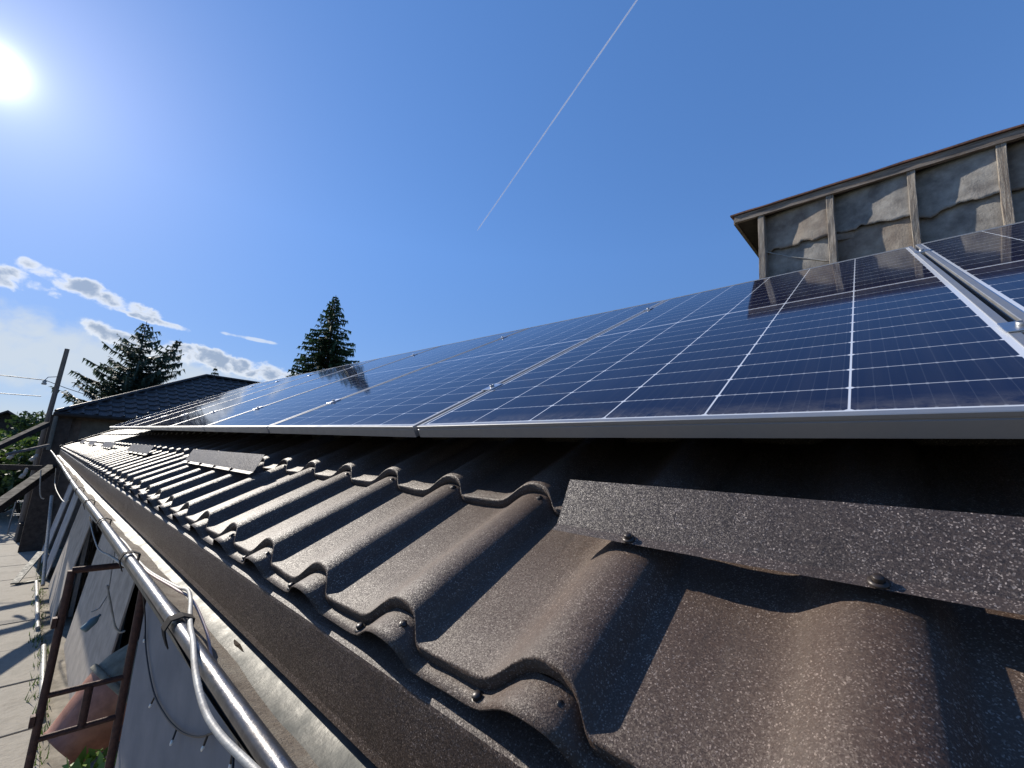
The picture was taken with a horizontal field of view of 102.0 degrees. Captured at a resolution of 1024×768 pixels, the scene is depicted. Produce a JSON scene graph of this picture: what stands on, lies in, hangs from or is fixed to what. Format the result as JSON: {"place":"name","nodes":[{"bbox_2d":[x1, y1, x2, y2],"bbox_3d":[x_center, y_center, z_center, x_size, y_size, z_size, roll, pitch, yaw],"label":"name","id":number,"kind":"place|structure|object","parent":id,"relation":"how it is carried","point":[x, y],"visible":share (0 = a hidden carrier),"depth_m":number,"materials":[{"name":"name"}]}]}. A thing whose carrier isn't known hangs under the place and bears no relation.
{"place":"outdoors","nodes":[
{"label":"outdoors","id":0,"kind":"place"},
{"bbox_2d":[0,410,35,446],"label":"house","id":1,"kind":"structure","parent":0,"point":[7,414],"depth_m":30.65,"materials":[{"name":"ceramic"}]},
{"bbox_2d":[0,509,40,767],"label":"pavement","id":2,"kind":"structure","parent":0,"point":[18,658],"depth_m":5.86,"materials":[{"name":"concrete"}]},
{"bbox_2d":[0,437,11,483],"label":"shrub","id":3,"kind":"object","parent":2,"relation":"on","point":[3,452],"visible":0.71,"depth_m":14.95,"materials":[{"name":"green plant"}]},
{"bbox_2d":[0,470,17,511],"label":"shrub","id":4,"kind":"object","parent":2,"relation":"on","point":[7,472],"visible":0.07,"depth_m":15.78,"materials":[{"name":"green plant"}]},
{"bbox_2d":[0,470,17,510],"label":"shrub","id":5,"kind":"object","parent":2,"relation":"on","point":[5,474],"visible":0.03,"depth_m":15.56,"materials":[{"name":"green plant"}]},
{"bbox_2d":[6,500,23,533],"bbox_3d":[-15.429,4.037,13.097,0.432,1.253,0.472,-6,-14,41],"label":"metal stand","id":6,"kind":"object","parent":2,"relation":"on","point":[12,515],"visible":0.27,"depth_m":12.82,"materials":[{"name":"grey metal"}]},
{"bbox_2d":[0,447,35,518],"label":"shrub","id":7,"kind":"object","parent":2,"relation":"on","point":[9,483],"visible":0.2,"depth_m":15.15,"materials":[{"name":"green plant"}]},
{"bbox_2d":[0,436,39,484],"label":"shrub","id":8,"kind":"object","parent":2,"relation":"on","point":[29,442],"visible":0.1,"depth_m":17.35,"materials":[{"name":"green plant"}]},
{"bbox_2d":[16,522,24,542],"bbox_3d":[-14.114,4.294,12.108,0.602,0.520,0.424,-6,-14,41],"label":"black box","id":9,"kind":"object","parent":2,"relation":"on","point":[20,531],"visible":0.3,"depth_m":11.83,"materials":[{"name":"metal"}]},
{"bbox_2d":[10,551,43,584],"bbox_3d":[-10.400,3.943,8.928,1.119,0.435,0.421,-6,-14,41],"label":"metal trestle","id":10,"kind":"object","parent":2,"relation":"on","point":[24,571],"visible":0.93,"depth_m":8.87,"materials":[{"name":"metal"}]},
{"bbox_2d":[34,580,39,629],"bbox_3d":[-8.669,3.971,7.572,3.200,0.053,0.056,-6,-14,41],"label":"pipe","id":11,"kind":"object","parent":2,"relation":"on","point":[37,609],"visible":1,"depth_m":7.25,"materials":[{"name":"white plastic"}]},
{"bbox_2d":[25,559,50,765],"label":"weeds","id":12,"kind":"object","parent":2,"relation":"on","point":[39,638],"visible":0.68,"depth_m":5.82,"materials":[{"name":"green plant"}]},
{"bbox_2d":[13,349,69,540],"bbox_3d":[-14.250,1.694,12.453,0.150,5.743,0.415,-6,-14,41],"label":"utility pole","id":13,"kind":"object","parent":2,"relation":"on","point":[27,498],"visible":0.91,"depth_m":12.55,"materials":[{"name":"brown wood"}]},
{"bbox_2d":[0,393,40,396],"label":"wire","id":14,"kind":"object","parent":13,"relation":"attached to","point":[19,394],"visible":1,"depth_m":12.43,"materials":[{"name":"white metal"}]},
{"bbox_2d":[0,375,42,379],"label":"wire","id":15,"kind":"object","parent":13,"relation":"attached to","point":[21,377],"visible":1,"depth_m":12.40,"materials":[{"name":"white metal"}]},
{"bbox_2d":[46,380,100,398],"bbox_3d":[-12.497,0.600,14.580,0.018,0.590,5.376,-6,-14,41],"label":"wire","id":16,"kind":"object","parent":13,"relation":"attached to","point":[73,390],"visible":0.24,"depth_m":13.11,"materials":[{"name":"black metal"}]},
{"bbox_2d":[19,468,27,478],"bbox_3d":[-11.719,2.142,9.953,0.095,0.253,0.135,-6,-14,41],"label":"rag","id":17,"kind":"object","parent":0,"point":[23,474],"visible":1,"depth_m":9.95,"materials":[{"name":"grey fabric"}]},
{"bbox_2d":[40,549,119,767],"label":"path","id":18,"kind":"structure","parent":0,"point":[56,707],"depth_m":5.40,"materials":[{"name":"grey concrete"}]},
{"bbox_2d":[39,644,46,712],"bbox_3d":[-5.934,3.683,5.248,2.200,0.053,0.056,-6,-14,42],"label":"pipe","id":19,"kind":"object","parent":18,"relation":"on","point":[43,659],"visible":0.62,"depth_m":5.45,"materials":[{"name":"white plastic"}]},
{"bbox_2d":[41,495,52,585],"bbox_3d":[-10.487,3.435,9.371,2.631,1.569,0.060,-6,-13,39],"label":"pipe","id":20,"kind":"object","parent":18,"relation":"on","point":[44,569],"visible":1,"depth_m":9.20,"materials":[{"name":"white plastic"}]},
{"bbox_2d":[41,483,72,562],"bbox_3d":[-11.672,3.261,10.742,1.650,2.302,0.317,-6,-14,41],"label":"leaning board","id":21,"kind":"object","parent":18,"relation":"on","point":[60,511],"visible":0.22,"depth_m":10.55,"materials":[{"name":"grey wood"}]},
{"bbox_2d":[46,492,77,579],"bbox_3d":[-10.307,3.098,9.617,1.400,2.352,0.307,-6,-14,41],"label":"leaning board","id":22,"kind":"object","parent":18,"relation":"on","point":[62,530],"visible":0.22,"depth_m":9.39,"materials":[{"name":"grey wood"}]},
{"bbox_2d":[48,503,92,625],"bbox_3d":[-8.341,3.105,7.863,2.750,1.902,0.267,-6,-14,41],"label":"leaning board","id":23,"kind":"object","parent":18,"relation":"on","point":[72,548],"visible":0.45,"depth_m":7.66,"materials":[{"name":"grey wood"}]},
{"bbox_2d":[67,514,92,616],"bbox_3d":[-7.500,2.789,7.303,0.100,2.398,0.060,-6,-14,41],"label":"post","id":24,"kind":"object","parent":18,"relation":"on","point":[77,581],"visible":0.51,"depth_m":7.17,"materials":[{"name":"brown wood"}]},
{"bbox_2d":[24,563,145,767],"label":"scaffold frame","id":25,"kind":"object","parent":18,"relation":"on","point":[36,720],"visible":0.83,"depth_m":2.67,"materials":[{"name":"paint"}]},
{"bbox_2d":[79,521,94,588],"bbox_3d":[-8.720,2.970,8.627,0.100,2.398,0.060,-6,-14,41],"label":"post","id":26,"kind":"object","parent":18,"relation":"on","point":[88,551],"visible":0.11,"depth_m":8.51,"materials":[{"name":"brown wood"}]},
{"bbox_2d":[62,746,117,767],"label":"potted plant","id":27,"kind":"object","parent":18,"relation":"on","point":[89,758],"visible":0.62,"depth_m":2.91,"materials":[{"name":"green plant"}]},
{"bbox_2d":[43,640,138,764],"bbox_3d":[-3.422,2.899,3.572,1.055,1.244,0.861,-6,-14,41],"label":"concrete mixer","id":28,"kind":"object","parent":18,"relation":"on","point":[103,703],"visible":0.37,"depth_m":3.30,"materials":[{"name":"metal"}]},
{"bbox_2d":[64,533,134,699],"bbox_3d":[-5.191,2.729,5.225,3.300,2.001,0.218,-6,-14,41],"label":"leaning board","id":29,"kind":"object","parent":18,"relation":"on","point":[84,652],"visible":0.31,"depth_m":5.00,"materials":[{"name":"grey wood"}]},
{"bbox_2d":[0,0,1023,423],"label":"sky","id":30,"kind":"structure","parent":0,"point":[209,174],"materials":[{"name":"blue"}]},
{"label":"ground","id":31,"kind":"structure","parent":0,"visible":0},
{"bbox_2d":[0,430,13,463],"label":"shrub","id":32,"kind":"object","parent":31,"relation":"on","point":[2,433],"visible":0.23,"depth_m":19.71,"materials":[{"name":"green plant"}]},
{"bbox_2d":[0,410,52,461],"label":"shrub","id":33,"kind":"object","parent":31,"relation":"on","point":[26,422],"visible":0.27,"depth_m":21.43,"materials":[{"name":"green plant"}]},
{"bbox_2d":[7,322,185,462],"bbox_3d":[-23.410,1.039,24.487,9.185,10.433,9.554,3,-10,0],"label":"fir tree","id":34,"kind":"object","parent":31,"relation":"on","point":[133,376],"visible":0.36,"depth_m":25.04,"materials":[{"name":"green plant"}]},
{"bbox_2d":[17,374,260,552],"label":"neighbouring house","id":35,"kind":"structure","parent":31,"relation":"on","point":[71,423],"depth_m":12.07,"materials":[{"name":"grey brick"}]},
{"bbox_2d":[285,297,359,376],"bbox_3d":[-14.886,0.507,33.303,10.944,15.953,11.614,-6,-14,41],"label":"spruce tree","id":36,"kind":"object","parent":31,"relation":"on","point":[327,350],"visible":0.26,"depth_m":33.24,"materials":[{"name":"green plant"}]},
{"bbox_2d":[50,248,1023,767],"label":"house","id":37,"kind":"structure","parent":31,"relation":"on","point":[598,602],"depth_m":0.58,"materials":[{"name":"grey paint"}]},
{"bbox_2d":[0,464,42,469],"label":"rafter","id":38,"kind":"object","parent":37,"relation":"attached to","point":[18,467],"visible":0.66,"depth_m":10.08,"materials":[{"name":"brown wood"}]},
{"bbox_2d":[0,422,49,449],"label":"rafter","id":39,"kind":"object","parent":37,"relation":"attached to","point":[21,435],"visible":1,"depth_m":10.20,"materials":[{"name":"brown wood"}]},
{"bbox_2d":[5,444,49,455],"bbox_3d":[-11.777,1.595,10.112,0.050,0.289,1.365,6,-11,-20],"label":"rafter","id":40,"kind":"object","parent":37,"relation":"attached to","point":[25,450],"visible":1,"depth_m":10.01,"materials":[{"name":"brown wood"}]},
{"bbox_2d":[29,454,37,461],"bbox_3d":[-11.638,1.795,10.089,0.095,0.195,0.140,-6,-14,41],"label":"rag","id":41,"kind":"object","parent":40,"relation":"hanging from","point":[33,458],"visible":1,"depth_m":10.08,"materials":[{"name":"grey fabric"}]},
{"bbox_2d":[0,465,56,512],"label":"rafter","id":42,"kind":"object","parent":37,"relation":"attached to","point":[16,493],"visible":0.92,"depth_m":8.26,"materials":[{"name":"brown wood"}]},
{"bbox_2d":[39,470,43,498],"bbox_3d":[-8.906,1.909,7.866,0.020,0.547,0.143,-6,-14,41],"label":"white cable","id":43,"kind":"object","parent":37,"relation":"hanging from","point":[40,485],"visible":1,"depth_m":7.84,"materials":[{"name":"plastic"}]},
{"bbox_2d":[54,468,68,502],"bbox_3d":[-6.308,1.395,5.808,2.483,0.312,0.036,-6,-13,39],"label":"white cable","id":44,"kind":"object","parent":37,"relation":"hanging from","point":[56,489],"visible":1,"depth_m":6.18,"materials":[{"name":"plastic"}]},
{"bbox_2d":[90,523,97,542],"bbox_3d":[-8.766,2.636,8.769,1.100,1.200,0.038,-6,-14,41],"label":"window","id":45,"kind":"structure","parent":37,"relation":"in","point":[95,529],"depth_m":8.34,"materials":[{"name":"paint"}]},
{"bbox_2d":[80,551,114,631],"bbox_3d":[-3.871,1.858,3.899,0.076,0.852,0.144,-3,-12,29],"label":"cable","id":46,"kind":"object","parent":37,"relation":"hanging from","point":[89,624],"visible":0.9,"depth_m":3.83,"materials":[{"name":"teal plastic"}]},
{"bbox_2d":[89,515,124,567],"bbox_3d":[-2.751,1.022,2.757,0.072,0.562,4.683,13,-14,-45],"label":"white cable","id":47,"kind":"object","parent":37,"relation":"hanging from","point":[107,554],"visible":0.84,"depth_m":2.92,"materials":[{"name":"plastic"}]},
{"bbox_2d":[106,585,124,632],"bbox_3d":[-2.426,1.376,2.538,0.012,0.299,0.133,-6,-14,41],"label":"white cable","id":48,"kind":"object","parent":37,"relation":"hanging from","point":[111,610],"visible":1,"depth_m":2.52,"materials":[{"name":"plastic"}]},
{"bbox_2d":[120,584,145,648],"bbox_3d":[-4.585,2.694,5.159,1.660,2.060,0.034,-6,-14,41],"label":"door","id":49,"kind":"structure","parent":37,"relation":"in","point":[132,604],"depth_m":5.44,"materials":[{"name":"black"}]},
{"bbox_2d":[125,544,212,655],"bbox_3d":[-1.365,0.604,1.488,2.020,0.070,0.022,-6,-13,40],"label":"cable","id":50,"kind":"object","parent":37,"relation":"attached to","point":[195,606],"visible":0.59,"depth_m":0.95,"materials":[{"name":"white plastic"}]},
{"bbox_2d":[142,595,234,767],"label":"string lights","id":51,"kind":"object","parent":37,"relation":"hanging from","point":[232,762],"visible":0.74,"depth_m":1.57,"materials":[{"name":"black"}]},
{"bbox_2d":[119,536,260,767],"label":"white cable","id":52,"kind":"object","parent":37,"relation":"on","point":[237,753],"visible":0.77,"depth_m":0.53,"materials":[{"name":"plastic"}]},
{"bbox_2d":[234,639,242,651],"bbox_3d":[-0.601,0.575,0.908,0.064,0.016,0.004,-6,-14,41],"label":"dead leaf","id":53,"kind":"object","parent":37,"relation":"attached to","point":[237,644],"visible":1,"depth_m":0.91,"materials":[{"name":"brown plant"}]},
{"bbox_2d":[730,124,1023,278],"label":"attic building","id":54,"kind":"structure","parent":37,"relation":"on","point":[972,185],"depth_m":2.82,"materials":[{"name":"grey concrete"}]},
{"bbox_3d":[-1.810,0.198,2.968,11.850,0.175,0.054,-6,-14,41],"label":"mounting rail","id":55,"kind":"object","parent":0,"visible":0},
{"bbox_2d":[110,380,271,428],"bbox_3d":[-5.228,0.315,6.873,1.134,0.033,2.094,-5,15,41],"label":"solar panel","id":56,"kind":"object","parent":55,"relation":"attached to","point":[161,412],"visible":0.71,"depth_m":6.74,"materials":[{"name":"glass"}]},
{"bbox_2d":[118,375,296,428],"bbox_3d":[-4.366,0.235,6.110,1.134,0.033,2.094,-5,15,41],"label":"solar panel","id":57,"kind":"object","parent":55,"relation":"attached to","point":[127,426],"visible":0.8,"depth_m":5.96,"materials":[{"name":"glass"}]},
{"bbox_2d":[130,367,334,429],"bbox_3d":[-3.504,0.157,5.347,1.134,0.033,2.094,-5,15,41],"label":"solar panel","id":58,"kind":"object","parent":55,"relation":"attached to","point":[141,426],"visible":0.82,"depth_m":5.16,"materials":[{"name":"glass"}]},
{"bbox_2d":[146,358,378,429],"bbox_3d":[-2.642,0.077,4.585,1.134,0.033,2.094,-5,15,41],"label":"solar panel","id":59,"kind":"object","parent":55,"relation":"attached to","point":[164,425],"visible":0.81,"depth_m":4.36,"materials":[{"name":"glass"}]},
{"bbox_2d":[168,346,438,430],"bbox_3d":[-1.780,-0.002,3.822,1.134,0.033,2.094,-5,15,41],"label":"solar panel","id":60,"kind":"object","parent":55,"relation":"attached to","point":[198,423],"visible":0.75,"depth_m":3.55,"materials":[{"name":"glass"}]},
{"bbox_2d":[204,328,527,432],"bbox_3d":[-0.918,-0.081,3.059,1.134,0.033,2.094,-5,15,41],"label":"solar panel","id":61,"kind":"object","parent":55,"relation":"attached to","point":[260,419],"visible":0.81,"depth_m":2.71,"materials":[{"name":"glass"}]},
{"bbox_2d":[268,299,667,436],"bbox_3d":[-0.057,-0.160,2.296,1.134,0.033,2.094,-5,15,41],"label":"solar panel","id":62,"kind":"object","parent":55,"relation":"attached to","point":[406,405],"visible":0.83,"depth_m":1.84,"materials":[{"name":"glass"}]},
{"bbox_2d":[482,383,501,391],"bbox_3d":[-0.063,0.022,1.398,0.044,0.040,0.060,-5,15,41],"label":"panel clamp","id":63,"kind":"object","parent":55,"relation":"attached to","point":[492,386],"visible":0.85,"depth_m":1.39,"materials":[{"name":"metal"}]},
{"bbox_2d":[417,246,1023,438],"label":"solar panel","id":64,"kind":"object","parent":55,"relation":"attached to","point":[905,343],"visible":1,"depth_m":0.85,"materials":[{"name":"glass"}]},
{"bbox_2d":[915,221,1023,321],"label":"solar panel","id":65,"kind":"object","parent":55,"relation":"attached to","point":[986,266],"visible":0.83,"depth_m":1.18,"materials":[{"name":"glass"}]},
{"bbox_2d":[997,320,1023,333],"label":"panel clamp","id":66,"kind":"object","parent":55,"relation":"attached to","point":[1013,326],"visible":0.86,"depth_m":0.65,"materials":[{"name":"metal"}]},
{"bbox_3d":[-0.959,-0.247,3.991,11.850,0.175,0.054,-6,-14,41],"label":"mounting rail","id":67,"kind":"object","parent":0,"visible":0},
{"bbox_2d":[914,249,929,255],"bbox_3d":[1.659,-0.525,1.679,0.044,0.040,0.060,-6,14,41],"label":"panel clamp","id":68,"kind":"object","parent":67,"relation":"attached to","point":[922,251],"visible":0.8,"depth_m":1.66,"materials":[{"name":"metal"}]}
]}

